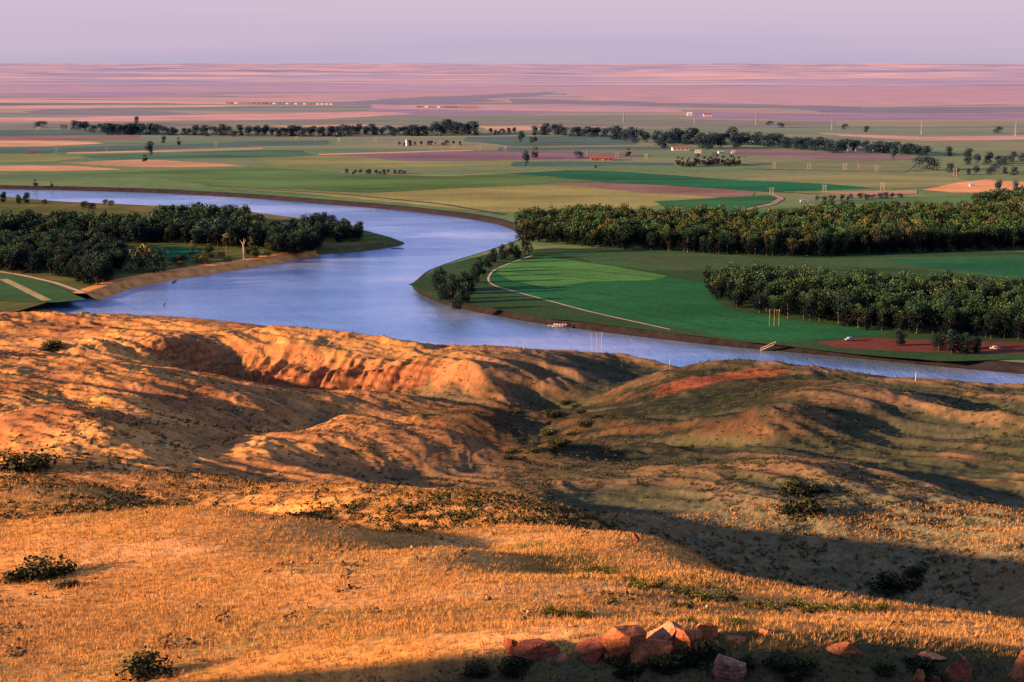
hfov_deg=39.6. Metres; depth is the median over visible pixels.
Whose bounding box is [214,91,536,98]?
field
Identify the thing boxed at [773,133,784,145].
shelterbelt tree
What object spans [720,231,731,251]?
cottonwood tree
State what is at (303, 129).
shelterbelt tree
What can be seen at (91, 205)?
willow bush
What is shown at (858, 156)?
field
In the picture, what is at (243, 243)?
dead tree
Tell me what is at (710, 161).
shelterbelt tree
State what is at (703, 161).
shelterbelt tree
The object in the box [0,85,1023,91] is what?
field
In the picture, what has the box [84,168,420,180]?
field
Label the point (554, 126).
shelterbelt tree
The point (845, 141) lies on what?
shelterbelt tree
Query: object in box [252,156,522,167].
field
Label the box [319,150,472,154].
field
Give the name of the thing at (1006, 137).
field
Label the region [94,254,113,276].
cottonwood tree
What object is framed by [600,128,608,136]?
shelterbelt tree
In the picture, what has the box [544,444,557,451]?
dark shrub
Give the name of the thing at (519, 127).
field
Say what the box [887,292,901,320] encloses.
cottonwood tree
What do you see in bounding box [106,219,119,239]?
cottonwood tree
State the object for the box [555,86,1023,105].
field
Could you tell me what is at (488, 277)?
track
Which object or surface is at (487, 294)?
field
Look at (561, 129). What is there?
shelterbelt tree
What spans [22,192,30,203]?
dense tree
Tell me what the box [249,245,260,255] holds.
willow bush
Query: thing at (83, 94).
field
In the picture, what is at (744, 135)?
shelterbelt tree
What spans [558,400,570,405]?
dark shrub
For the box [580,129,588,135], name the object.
shelterbelt tree
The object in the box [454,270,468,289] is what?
dense tree
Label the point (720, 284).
woods
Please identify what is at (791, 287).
cottonwood tree
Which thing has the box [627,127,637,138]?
shelterbelt tree
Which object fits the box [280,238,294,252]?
dense tree
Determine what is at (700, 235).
cottonwood tree
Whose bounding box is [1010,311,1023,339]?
cottonwood tree
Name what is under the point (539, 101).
field
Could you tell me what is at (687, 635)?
boulder
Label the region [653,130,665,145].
shelterbelt tree
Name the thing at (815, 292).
cottonwood tree
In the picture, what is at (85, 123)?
shelterbelt tree
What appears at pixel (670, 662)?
dark shrub
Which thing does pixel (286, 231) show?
dense tree
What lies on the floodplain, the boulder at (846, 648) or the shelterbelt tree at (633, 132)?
the shelterbelt tree at (633, 132)
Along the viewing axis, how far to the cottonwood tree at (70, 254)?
882.64 m
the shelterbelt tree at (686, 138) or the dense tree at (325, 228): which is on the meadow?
the dense tree at (325, 228)
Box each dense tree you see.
[0,192,6,201]
[0,240,7,248]
[2,247,23,272]
[8,246,28,270]
[14,230,28,237]
[15,194,21,203]
[19,256,31,272]
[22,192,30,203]
[22,237,30,242]
[22,247,37,252]
[27,256,43,272]
[39,250,53,268]
[50,249,63,256]
[51,257,64,275]
[59,227,69,232]
[59,262,70,276]
[63,262,72,277]
[67,240,76,246]
[71,241,90,252]
[71,262,84,281]
[76,248,88,257]
[79,229,96,242]
[79,259,96,278]
[81,243,94,250]
[82,249,93,256]
[82,265,94,284]
[89,251,102,259]
[91,236,102,243]
[91,242,107,252]
[96,224,107,237]
[101,237,114,246]
[102,262,114,279]
[105,241,121,251]
[114,240,130,262]
[120,221,142,242]
[133,220,150,242]
[150,225,164,242]
[175,220,190,235]
[183,222,195,242]
[189,229,201,245]
[194,219,213,230]
[203,224,217,244]
[213,222,236,245]
[225,225,243,247]
[241,226,251,245]
[247,228,262,247]
[250,222,263,232]
[257,232,268,247]
[267,233,282,251]
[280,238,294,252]
[284,227,304,239]
[287,218,296,230]
[290,220,298,228]
[300,213,315,220]
[304,225,323,246]
[304,234,316,251]
[305,219,314,226]
[311,212,324,222]
[314,216,323,223]
[317,222,331,239]
[320,211,328,221]
[325,215,337,220]
[325,223,335,237]
[332,223,346,241]
[339,217,351,227]
[344,224,351,239]
[348,224,364,240]
[353,221,363,232]
[430,267,447,289]
[436,283,448,299]
[451,293,462,310]
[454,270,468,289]
[457,282,473,301]
[469,265,480,282]
[472,256,483,270]
[489,248,497,262]
[499,243,508,259]
[511,244,521,258]
[893,329,906,345]
[930,331,947,350]
[946,329,963,352]
[957,333,972,353]
[970,336,982,352]
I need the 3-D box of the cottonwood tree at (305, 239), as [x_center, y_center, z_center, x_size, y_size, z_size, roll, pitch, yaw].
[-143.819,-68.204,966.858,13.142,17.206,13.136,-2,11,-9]
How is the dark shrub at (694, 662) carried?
on the hills
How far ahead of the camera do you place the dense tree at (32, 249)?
902.07 m
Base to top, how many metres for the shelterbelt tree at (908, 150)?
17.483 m
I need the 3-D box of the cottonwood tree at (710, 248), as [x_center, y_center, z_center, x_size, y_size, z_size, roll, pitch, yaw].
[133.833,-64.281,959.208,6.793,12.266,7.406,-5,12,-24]
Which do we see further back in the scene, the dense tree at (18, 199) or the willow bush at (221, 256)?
the dense tree at (18, 199)
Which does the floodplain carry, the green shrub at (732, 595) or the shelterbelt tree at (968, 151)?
the shelterbelt tree at (968, 151)
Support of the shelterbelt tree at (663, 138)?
on the field at (582, 148)
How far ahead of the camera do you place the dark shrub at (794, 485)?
276.65 m
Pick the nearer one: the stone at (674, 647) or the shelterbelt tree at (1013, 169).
the stone at (674, 647)
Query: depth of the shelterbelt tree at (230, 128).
2533.12 m
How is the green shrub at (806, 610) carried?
on the hills
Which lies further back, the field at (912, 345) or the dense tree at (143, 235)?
the dense tree at (143, 235)
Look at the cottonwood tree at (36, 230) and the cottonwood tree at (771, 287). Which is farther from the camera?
the cottonwood tree at (36, 230)
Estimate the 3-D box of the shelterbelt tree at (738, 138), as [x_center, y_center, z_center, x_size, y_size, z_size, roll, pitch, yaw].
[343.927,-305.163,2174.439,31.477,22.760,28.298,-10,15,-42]
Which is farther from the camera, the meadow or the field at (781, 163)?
the field at (781, 163)
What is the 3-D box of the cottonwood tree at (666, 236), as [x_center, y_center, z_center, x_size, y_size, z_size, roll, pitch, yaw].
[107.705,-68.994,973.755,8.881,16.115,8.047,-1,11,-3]
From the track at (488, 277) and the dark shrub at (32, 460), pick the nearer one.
the dark shrub at (32, 460)
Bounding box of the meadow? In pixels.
[0,197,392,311]
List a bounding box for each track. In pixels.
[0,271,84,292]
[0,279,50,300]
[487,255,667,328]
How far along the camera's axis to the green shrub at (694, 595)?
79.77 m
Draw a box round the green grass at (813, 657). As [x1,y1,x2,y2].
[359,621,1019,681]
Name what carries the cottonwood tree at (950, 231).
on the floodplain
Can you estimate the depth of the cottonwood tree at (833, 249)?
946.78 m
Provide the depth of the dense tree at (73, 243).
925.64 m
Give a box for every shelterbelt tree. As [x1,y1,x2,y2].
[34,121,47,127]
[71,120,78,129]
[76,121,83,130]
[81,121,88,130]
[87,125,96,132]
[93,123,103,130]
[104,123,114,134]
[114,124,125,133]
[117,125,134,134]
[122,123,135,134]
[133,123,141,133]
[136,123,147,133]
[144,123,153,134]
[145,141,153,155]
[152,125,165,134]
[160,127,170,135]
[191,125,198,134]
[200,125,209,135]
[209,126,218,133]
[215,128,221,134]
[219,124,225,134]
[223,125,233,135]
[235,124,245,135]
[243,126,252,135]
[250,126,262,135]
[260,127,268,135]
[262,125,270,134]
[270,127,281,136]
[276,127,289,135]
[286,125,294,135]
[288,125,299,135]
[300,127,310,136]
[307,127,314,135]
[315,127,321,135]
[319,126,326,135]
[325,126,333,135]
[332,126,342,136]
[339,124,347,134]
[342,125,355,135]
[351,126,359,134]
[367,123,377,134]
[382,125,395,135]
[391,128,397,135]
[400,126,408,135]
[406,125,413,135]
[409,124,419,135]
[418,125,427,135]
[430,121,441,134]
[439,125,444,135]
[440,119,451,133]
[446,121,461,133]
[448,122,464,134]
[460,126,467,134]
[468,121,481,134]
[518,131,525,141]
[521,150,529,165]
[529,132,536,142]
[531,146,538,157]
[532,125,537,134]
[538,126,546,134]
[550,123,562,134]
[559,126,568,135]
[567,127,578,135]
[573,150,583,157]
[576,126,583,135]
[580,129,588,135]
[583,126,590,135]
[589,127,598,136]
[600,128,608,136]
[604,127,613,136]
[608,125,621,139]
[611,129,622,139]
[621,129,628,140]
[625,147,631,155]
[626,128,644,142]
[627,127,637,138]
[643,132,652,141]
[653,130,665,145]
[658,134,668,147]
[661,131,679,145]
[667,127,682,143]
[679,157,684,165]
[680,134,690,143]
[684,127,698,143]
[686,128,700,142]
[686,157,692,166]
[693,132,705,148]
[694,153,700,163]
[700,134,719,149]
[700,156,705,164]
[707,131,721,144]
[708,155,714,165]
[713,153,719,163]
[715,133,727,144]
[715,136,724,147]
[724,126,737,141]
[727,134,746,147]
[728,154,735,164]
[729,132,738,143]
[742,134,750,143]
[747,134,757,144]
[752,131,763,142]
[752,135,767,145]
[760,133,775,146]
[768,133,780,145]
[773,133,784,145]
[778,136,792,147]
[779,137,791,147]
[789,138,804,149]
[793,137,812,149]
[804,139,823,150]
[820,139,834,150]
[823,140,842,151]
[830,141,844,152]
[841,138,855,148]
[845,140,856,149]
[852,140,861,149]
[861,140,868,149]
[861,143,877,152]
[872,141,888,152]
[879,142,891,152]
[889,141,900,153]
[890,149,895,158]
[897,144,907,154]
[901,143,913,154]
[906,144,917,154]
[908,144,923,154]
[912,155,939,170]
[916,145,928,155]
[920,146,933,155]
[945,146,951,155]
[945,163,953,171]
[963,148,973,160]
[963,157,974,164]
[972,153,981,162]
[972,165,979,173]
[983,155,991,163]
[986,152,993,159]
[986,167,996,173]
[990,163,1001,171]
[993,126,1003,133]
[993,180,1002,189]
[995,155,1004,163]
[1000,155,1014,165]
[1001,166,1008,173]
[1009,151,1017,160]
[1009,166,1018,174]
[1012,181,1018,187]
[1018,152,1023,160]
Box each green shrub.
[537,604,555,614]
[545,607,565,616]
[565,608,589,619]
[580,564,598,571]
[595,567,620,575]
[602,595,620,605]
[622,574,636,580]
[625,579,643,587]
[630,580,655,590]
[650,580,665,588]
[665,600,683,607]
[670,585,698,597]
[678,600,697,608]
[678,614,694,623]
[688,589,710,599]
[696,591,722,603]
[710,586,743,600]
[715,615,731,622]
[722,593,738,601]
[726,616,745,626]
[739,600,757,607]
[753,598,777,610]
[765,603,791,614]
[781,595,816,608]
[796,601,821,611]
[800,608,815,614]
[814,600,840,610]
[831,603,850,612]
[838,602,869,613]
[857,601,871,607]
[873,602,898,611]
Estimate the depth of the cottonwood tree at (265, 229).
996.25 m
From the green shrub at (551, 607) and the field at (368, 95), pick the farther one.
the field at (368, 95)
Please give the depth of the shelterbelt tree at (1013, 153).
1874.70 m
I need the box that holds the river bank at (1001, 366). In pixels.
[0,185,1023,373]
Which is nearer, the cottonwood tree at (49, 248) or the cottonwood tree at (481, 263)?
the cottonwood tree at (481, 263)
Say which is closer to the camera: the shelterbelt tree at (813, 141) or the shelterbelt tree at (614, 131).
the shelterbelt tree at (813, 141)
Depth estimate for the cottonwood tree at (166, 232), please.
1018.65 m
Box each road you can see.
[342,170,557,175]
[573,182,815,193]
[731,194,783,211]
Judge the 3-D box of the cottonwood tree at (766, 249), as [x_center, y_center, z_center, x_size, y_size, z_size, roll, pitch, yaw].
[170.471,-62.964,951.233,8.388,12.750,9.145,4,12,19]
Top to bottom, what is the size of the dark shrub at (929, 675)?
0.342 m
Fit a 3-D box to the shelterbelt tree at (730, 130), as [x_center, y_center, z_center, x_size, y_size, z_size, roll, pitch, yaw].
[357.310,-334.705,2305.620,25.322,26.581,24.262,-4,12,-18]
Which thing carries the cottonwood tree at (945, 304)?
on the floodplain
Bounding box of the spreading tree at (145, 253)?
[122,243,171,272]
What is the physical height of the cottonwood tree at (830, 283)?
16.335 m
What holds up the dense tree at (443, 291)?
on the field at (487, 294)
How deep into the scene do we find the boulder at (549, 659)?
50.30 m
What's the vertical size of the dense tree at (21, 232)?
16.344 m
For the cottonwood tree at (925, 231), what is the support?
on the floodplain
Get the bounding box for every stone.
[603,652,608,659]
[671,645,677,654]
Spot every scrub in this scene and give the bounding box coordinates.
[0,325,1023,619]
[0,479,1023,656]
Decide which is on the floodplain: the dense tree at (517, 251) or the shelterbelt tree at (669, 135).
the shelterbelt tree at (669, 135)
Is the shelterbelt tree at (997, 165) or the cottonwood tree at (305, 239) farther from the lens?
the shelterbelt tree at (997, 165)
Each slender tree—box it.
[189,240,196,260]
[221,233,230,255]
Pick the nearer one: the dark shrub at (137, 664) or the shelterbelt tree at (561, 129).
the dark shrub at (137, 664)
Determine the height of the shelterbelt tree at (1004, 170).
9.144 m
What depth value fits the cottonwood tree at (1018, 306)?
687.23 m
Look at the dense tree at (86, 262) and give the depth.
832.79 m
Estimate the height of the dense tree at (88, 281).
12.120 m
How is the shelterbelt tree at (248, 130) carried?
on the floodplain
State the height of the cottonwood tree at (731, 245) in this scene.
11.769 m
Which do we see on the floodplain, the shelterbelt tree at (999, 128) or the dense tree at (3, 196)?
the shelterbelt tree at (999, 128)
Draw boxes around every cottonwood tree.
[0,229,14,235]
[0,233,13,239]
[0,245,8,268]
[0,249,7,269]
[2,254,8,271]
[3,239,14,245]
[13,238,22,244]
[15,241,27,248]
[26,235,35,248]
[27,252,39,267]
[30,226,41,233]
[32,236,45,248]
[37,241,51,247]
[38,246,52,265]
[40,254,50,268]
[42,241,54,251]
[43,235,63,244]
[45,259,53,274]
[47,229,60,235]
[53,255,69,275]
[57,234,69,245]
[57,239,67,249]
[67,232,77,238]
[67,246,78,261]
[69,262,77,278]
[70,255,78,264]
[74,233,85,243]
[79,267,88,284]
[83,255,94,260]
[84,238,96,246]
[86,261,102,285]
[90,232,105,239]
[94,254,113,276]
[96,257,112,282]
[104,249,114,267]
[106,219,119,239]
[112,250,126,270]
[113,224,127,239]
[163,228,173,242]
[164,224,180,242]
[180,226,189,243]
[193,226,206,245]
[203,243,213,256]
[208,224,224,245]
[232,222,245,243]
[261,225,269,240]
[264,229,274,246]
[266,225,280,241]
[270,235,283,252]
[279,232,286,247]
[284,234,297,253]
[294,228,309,251]
[294,236,305,253]
[310,231,319,251]
[445,273,458,292]
[445,283,456,302]
[466,275,475,292]
[476,260,486,276]
[484,255,492,268]
[506,241,514,255]
[516,219,537,253]
[615,225,631,248]
[646,232,657,249]
[657,231,667,249]
[663,228,674,250]
[667,231,676,250]
[674,227,683,248]
[677,228,687,249]
[681,230,693,251]
[688,225,703,251]
[696,228,705,248]
[698,235,707,251]
[702,224,711,248]
[706,237,714,253]
[713,233,726,253]
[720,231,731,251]
[724,233,732,249]
[725,237,736,253]
[731,288,744,307]
[732,232,741,251]
[733,276,750,306]
[736,228,749,251]
[737,237,745,251]
[741,231,753,250]
[743,236,753,254]
[748,284,755,304]
[750,234,761,254]
[753,292,765,312]
[760,238,771,255]
[761,289,770,310]
[763,281,778,309]
[767,235,777,255]
[767,295,779,312]
[769,296,783,315]
[778,276,796,302]
[779,290,796,317]
[780,226,799,253]
[780,282,800,312]
[782,239,791,255]
[787,238,798,256]
[793,290,806,317]
[795,291,808,318]
[797,239,803,254]
[800,293,817,319]
[801,235,812,254]
[803,240,811,256]
[807,287,828,317]
[808,225,821,250]
[810,232,819,252]
[811,230,827,255]
[811,276,822,299]
[812,301,825,320]
[814,288,838,319]
[818,227,830,253]
[820,236,829,252]
[820,278,838,291]
[828,236,838,254]
[831,237,842,255]
[832,292,844,323]
[835,293,862,323]
[837,238,848,255]
[837,301,856,326]
[845,225,862,248]
[845,235,858,253]
[848,226,866,253]
[849,307,860,325]
[850,291,862,305]
[851,285,866,303]
[851,303,866,327]
[857,308,871,329]
[860,235,869,251]
[861,289,878,314]
[867,304,876,325]
[868,301,888,327]
[869,230,884,253]
[874,234,890,253]
[877,309,887,330]
[878,293,890,321]
[882,226,895,252]
[882,296,904,322]
[885,305,900,328]
[887,224,899,239]
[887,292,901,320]
[890,233,902,252]
[890,287,908,296]
[892,309,906,331]
[897,227,909,250]
[899,301,908,325]
[900,300,916,330]
[901,304,931,333]
[903,226,920,252]
[903,296,927,326]
[915,234,926,252]
[917,301,931,327]
[919,228,927,250]
[921,302,943,332]
[923,227,936,251]
[928,230,942,251]
[928,291,952,300]
[930,297,947,325]
[936,227,949,249]
[937,300,954,325]
[939,308,957,336]
[940,227,960,251]
[941,306,958,329]
[950,282,966,294]
[954,231,967,250]
[954,288,973,300]
[955,306,973,334]
[961,230,970,248]
[963,302,976,324]
[965,294,986,319]
[965,315,981,335]
[966,230,976,250]
[972,229,986,249]
[973,303,990,328]
[977,224,999,250]
[978,283,994,301]
[979,314,989,336]
[980,308,1001,337]
[986,296,998,304]
[987,278,1012,292]
[987,301,1007,332]
[994,225,1010,249]
[994,305,1017,337]
[995,292,1011,304]
[997,315,1012,335]
[1007,230,1019,248]
[1009,303,1017,322]
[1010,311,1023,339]
[1012,302,1022,310]
[1013,304,1023,332]
[1015,294,1023,308]
[1018,225,1023,247]
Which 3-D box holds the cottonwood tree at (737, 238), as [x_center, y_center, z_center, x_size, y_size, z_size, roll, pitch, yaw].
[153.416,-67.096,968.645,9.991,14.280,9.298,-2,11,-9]
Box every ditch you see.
[204,185,502,214]
[501,278,647,297]
[506,271,704,291]
[548,292,723,329]
[597,247,706,269]
[743,168,881,170]
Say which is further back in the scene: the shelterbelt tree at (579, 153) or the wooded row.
the shelterbelt tree at (579, 153)
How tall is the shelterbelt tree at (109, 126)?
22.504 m
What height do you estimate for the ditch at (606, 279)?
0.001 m
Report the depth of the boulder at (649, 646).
49.33 m
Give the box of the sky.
[0,0,1023,63]
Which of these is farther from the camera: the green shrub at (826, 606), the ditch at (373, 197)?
the ditch at (373, 197)
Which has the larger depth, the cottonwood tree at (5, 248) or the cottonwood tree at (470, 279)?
the cottonwood tree at (5, 248)
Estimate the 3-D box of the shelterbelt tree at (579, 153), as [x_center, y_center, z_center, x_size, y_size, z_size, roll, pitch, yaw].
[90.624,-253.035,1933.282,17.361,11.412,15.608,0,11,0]
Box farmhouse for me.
[60,124,67,128]
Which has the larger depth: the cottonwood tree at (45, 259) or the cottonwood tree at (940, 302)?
the cottonwood tree at (45, 259)
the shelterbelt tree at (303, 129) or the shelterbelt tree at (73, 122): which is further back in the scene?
the shelterbelt tree at (73, 122)
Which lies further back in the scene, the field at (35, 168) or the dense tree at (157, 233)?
the field at (35, 168)
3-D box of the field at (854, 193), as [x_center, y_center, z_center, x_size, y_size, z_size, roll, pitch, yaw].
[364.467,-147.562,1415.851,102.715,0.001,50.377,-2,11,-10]
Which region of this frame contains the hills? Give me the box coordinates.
[0,304,1023,681]
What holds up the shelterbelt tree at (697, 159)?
on the floodplain
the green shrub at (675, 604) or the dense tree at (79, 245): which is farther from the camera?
the dense tree at (79, 245)
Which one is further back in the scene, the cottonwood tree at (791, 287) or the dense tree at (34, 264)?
the dense tree at (34, 264)
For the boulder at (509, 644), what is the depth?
51.30 m
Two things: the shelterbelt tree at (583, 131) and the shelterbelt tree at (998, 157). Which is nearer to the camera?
the shelterbelt tree at (998, 157)
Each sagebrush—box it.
[23,656,36,663]
[105,582,113,588]
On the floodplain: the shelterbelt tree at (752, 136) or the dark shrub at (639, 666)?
the shelterbelt tree at (752, 136)
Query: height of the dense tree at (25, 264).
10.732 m
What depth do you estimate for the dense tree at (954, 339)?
629.03 m
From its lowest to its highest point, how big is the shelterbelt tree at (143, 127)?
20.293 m
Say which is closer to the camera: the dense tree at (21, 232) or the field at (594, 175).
the dense tree at (21, 232)
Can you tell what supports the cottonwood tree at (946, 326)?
on the floodplain
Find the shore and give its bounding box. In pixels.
[315,238,403,254]
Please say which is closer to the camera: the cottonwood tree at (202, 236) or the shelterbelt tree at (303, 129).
the cottonwood tree at (202, 236)
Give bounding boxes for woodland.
[0,201,323,246]
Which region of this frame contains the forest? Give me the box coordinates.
[512,196,1023,253]
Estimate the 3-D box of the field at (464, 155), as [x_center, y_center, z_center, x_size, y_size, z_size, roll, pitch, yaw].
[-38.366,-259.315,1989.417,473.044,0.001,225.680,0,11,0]
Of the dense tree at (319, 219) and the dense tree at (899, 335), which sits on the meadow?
the dense tree at (319, 219)
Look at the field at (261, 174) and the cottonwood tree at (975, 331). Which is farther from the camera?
the field at (261, 174)
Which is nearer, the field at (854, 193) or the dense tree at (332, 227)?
the dense tree at (332, 227)
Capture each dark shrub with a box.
[0,448,60,472]
[0,568,37,584]
[9,553,76,581]
[33,339,65,350]
[53,578,80,589]
[115,649,180,681]
[461,658,491,678]
[496,656,532,680]
[503,455,512,459]
[504,448,515,453]
[528,447,537,452]
[532,440,541,445]
[540,427,557,435]
[542,408,562,418]
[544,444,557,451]
[548,437,567,446]
[552,437,569,444]
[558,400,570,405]
[566,430,576,434]
[575,408,586,413]
[576,418,594,428]
[605,654,627,667]
[611,662,644,681]
[616,655,647,672]
[642,652,682,674]
[649,652,688,675]
[673,639,725,672]
[734,653,761,670]
[760,650,803,673]
[773,495,828,521]
[776,476,816,498]
[777,670,804,681]
[787,655,825,677]
[804,481,827,493]
[867,570,921,598]
[869,660,898,677]
[901,653,937,674]
[903,565,927,578]
[924,669,946,681]
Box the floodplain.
[0,85,1023,362]
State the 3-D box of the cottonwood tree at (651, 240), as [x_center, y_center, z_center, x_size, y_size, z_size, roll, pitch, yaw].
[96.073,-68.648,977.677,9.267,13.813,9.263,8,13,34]
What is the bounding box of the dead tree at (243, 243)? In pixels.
[240,240,245,258]
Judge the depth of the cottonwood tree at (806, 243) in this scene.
946.07 m
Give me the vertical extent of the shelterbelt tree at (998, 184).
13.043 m
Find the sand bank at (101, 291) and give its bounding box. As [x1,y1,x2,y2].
[73,250,318,299]
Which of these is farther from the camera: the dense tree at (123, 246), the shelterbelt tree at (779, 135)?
the shelterbelt tree at (779, 135)
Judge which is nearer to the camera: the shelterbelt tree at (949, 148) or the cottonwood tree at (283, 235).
the cottonwood tree at (283, 235)
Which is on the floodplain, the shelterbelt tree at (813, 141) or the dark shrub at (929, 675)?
the shelterbelt tree at (813, 141)
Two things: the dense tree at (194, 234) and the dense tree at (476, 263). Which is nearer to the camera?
the dense tree at (476, 263)
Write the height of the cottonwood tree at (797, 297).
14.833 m
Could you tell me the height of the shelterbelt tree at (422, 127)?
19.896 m
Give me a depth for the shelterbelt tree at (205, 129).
2523.36 m
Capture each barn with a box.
[590,156,612,160]
[671,146,688,150]
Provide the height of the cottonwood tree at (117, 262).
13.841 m
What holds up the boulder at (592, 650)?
on the hills
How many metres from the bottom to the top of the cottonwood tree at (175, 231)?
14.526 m
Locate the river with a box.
[0,189,1023,383]
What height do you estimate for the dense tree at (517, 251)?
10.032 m
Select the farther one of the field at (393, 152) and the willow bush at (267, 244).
the field at (393, 152)
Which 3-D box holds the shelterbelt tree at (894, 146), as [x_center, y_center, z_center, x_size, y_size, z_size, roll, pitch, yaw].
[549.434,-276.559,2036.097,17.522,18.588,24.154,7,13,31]
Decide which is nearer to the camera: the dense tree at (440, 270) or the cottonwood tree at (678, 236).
the dense tree at (440, 270)
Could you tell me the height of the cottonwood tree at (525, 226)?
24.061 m
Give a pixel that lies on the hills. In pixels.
(352, 362)
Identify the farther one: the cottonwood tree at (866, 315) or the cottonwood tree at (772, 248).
the cottonwood tree at (772, 248)
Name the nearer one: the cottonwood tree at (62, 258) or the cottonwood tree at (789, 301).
the cottonwood tree at (789, 301)
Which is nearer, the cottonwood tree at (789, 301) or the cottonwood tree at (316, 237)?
the cottonwood tree at (789, 301)
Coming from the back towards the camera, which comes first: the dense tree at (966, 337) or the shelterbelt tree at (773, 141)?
the shelterbelt tree at (773, 141)
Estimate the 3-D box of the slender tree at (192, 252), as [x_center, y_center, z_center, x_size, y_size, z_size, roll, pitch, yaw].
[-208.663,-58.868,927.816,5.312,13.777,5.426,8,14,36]
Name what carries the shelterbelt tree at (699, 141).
on the floodplain
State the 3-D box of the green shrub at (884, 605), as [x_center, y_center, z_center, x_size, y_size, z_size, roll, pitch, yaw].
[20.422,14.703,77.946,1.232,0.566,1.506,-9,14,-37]
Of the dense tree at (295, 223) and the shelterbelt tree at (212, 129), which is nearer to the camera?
the dense tree at (295, 223)
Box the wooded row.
[821,198,965,213]
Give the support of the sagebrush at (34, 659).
on the hills
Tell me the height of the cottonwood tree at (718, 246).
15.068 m
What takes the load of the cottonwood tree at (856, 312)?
on the floodplain
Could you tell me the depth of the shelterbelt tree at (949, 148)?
1983.19 m
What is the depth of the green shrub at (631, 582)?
82.99 m
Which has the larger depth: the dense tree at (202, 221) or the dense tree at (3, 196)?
the dense tree at (3, 196)
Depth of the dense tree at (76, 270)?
835.54 m
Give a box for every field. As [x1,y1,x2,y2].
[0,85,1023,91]
[0,92,275,96]
[0,99,250,103]
[0,103,91,105]
[0,104,279,108]
[0,112,409,121]
[0,118,835,128]
[0,130,210,135]
[0,135,143,140]
[0,140,100,146]
[0,140,332,152]
[0,154,80,161]
[0,165,124,170]
[0,273,84,301]
[23,110,181,113]
[62,159,240,166]
[67,148,262,153]
[82,150,310,158]
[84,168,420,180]
[125,247,198,261]
[139,207,289,220]
[167,174,592,191]
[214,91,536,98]
[214,186,717,212]
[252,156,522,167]
[280,124,368,127]
[284,93,550,104]
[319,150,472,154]
[329,151,647,160]
[362,109,573,114]
[371,105,682,111]
[409,248,1023,360]
[464,135,636,145]
[479,125,549,130]
[490,256,892,341]
[497,147,670,150]
[497,257,665,286]
[499,170,727,179]
[509,99,861,108]
[510,161,673,165]
[547,183,754,196]
[553,177,868,191]
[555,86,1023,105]
[557,248,1023,279]
[626,254,857,269]
[655,195,783,210]
[687,111,1023,120]
[730,149,914,160]
[740,174,968,188]
[747,156,916,172]
[800,107,1023,112]
[817,338,1023,352]
[820,190,916,195]
[821,133,1023,140]
[847,194,990,206]
[884,257,1023,277]
[923,180,1023,192]
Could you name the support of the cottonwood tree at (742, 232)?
on the floodplain
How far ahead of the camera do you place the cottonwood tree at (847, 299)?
694.58 m
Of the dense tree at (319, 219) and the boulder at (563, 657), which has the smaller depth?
the boulder at (563, 657)
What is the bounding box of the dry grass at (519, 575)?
[0,464,1023,681]
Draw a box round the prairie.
[0,63,1023,84]
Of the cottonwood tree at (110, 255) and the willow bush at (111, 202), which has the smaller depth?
the cottonwood tree at (110, 255)
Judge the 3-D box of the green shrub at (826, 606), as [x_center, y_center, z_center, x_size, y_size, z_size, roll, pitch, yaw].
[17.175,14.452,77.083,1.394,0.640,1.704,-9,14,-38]
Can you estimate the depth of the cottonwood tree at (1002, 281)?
743.35 m
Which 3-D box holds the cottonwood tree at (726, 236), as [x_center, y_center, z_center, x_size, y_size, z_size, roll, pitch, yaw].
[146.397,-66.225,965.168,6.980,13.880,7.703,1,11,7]
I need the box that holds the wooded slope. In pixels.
[956,184,1023,212]
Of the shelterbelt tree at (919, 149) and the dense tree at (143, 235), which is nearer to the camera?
the dense tree at (143, 235)
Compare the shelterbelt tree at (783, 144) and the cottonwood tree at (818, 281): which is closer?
the cottonwood tree at (818, 281)
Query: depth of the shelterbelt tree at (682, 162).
1777.55 m
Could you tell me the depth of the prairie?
13924.43 m
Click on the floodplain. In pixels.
(744, 169)
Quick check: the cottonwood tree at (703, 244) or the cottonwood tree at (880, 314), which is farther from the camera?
the cottonwood tree at (703, 244)
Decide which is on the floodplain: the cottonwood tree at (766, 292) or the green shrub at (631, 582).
the cottonwood tree at (766, 292)
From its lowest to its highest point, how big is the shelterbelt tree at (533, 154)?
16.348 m
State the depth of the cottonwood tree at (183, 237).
1014.95 m
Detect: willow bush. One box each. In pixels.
[79,201,88,208]
[86,203,95,209]
[107,200,114,205]
[169,255,180,263]
[176,261,185,266]
[177,255,188,261]
[192,253,204,262]
[197,255,211,264]
[215,251,227,258]
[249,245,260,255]
[252,251,260,257]
[262,250,272,257]
[263,242,271,249]
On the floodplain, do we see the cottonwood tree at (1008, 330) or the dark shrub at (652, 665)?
the cottonwood tree at (1008, 330)
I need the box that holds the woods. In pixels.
[702,261,1023,332]
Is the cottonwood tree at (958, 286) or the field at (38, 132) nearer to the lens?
the cottonwood tree at (958, 286)
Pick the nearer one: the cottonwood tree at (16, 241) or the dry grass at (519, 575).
the dry grass at (519, 575)
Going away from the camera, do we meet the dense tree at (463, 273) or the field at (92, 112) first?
the dense tree at (463, 273)
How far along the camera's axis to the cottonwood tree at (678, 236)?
982.96 m
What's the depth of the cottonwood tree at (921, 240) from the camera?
965.15 m
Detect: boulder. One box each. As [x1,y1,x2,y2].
[503,637,517,654]
[511,638,559,661]
[546,657,552,662]
[557,652,567,661]
[576,637,605,663]
[602,624,646,658]
[630,637,672,665]
[632,533,639,541]
[646,621,681,641]
[672,627,701,652]
[697,623,717,639]
[713,654,746,681]
[725,635,746,643]
[756,628,772,634]
[826,641,862,656]
[911,668,924,681]
[919,651,946,660]
[930,675,940,681]
[945,659,972,681]
[1008,649,1023,681]

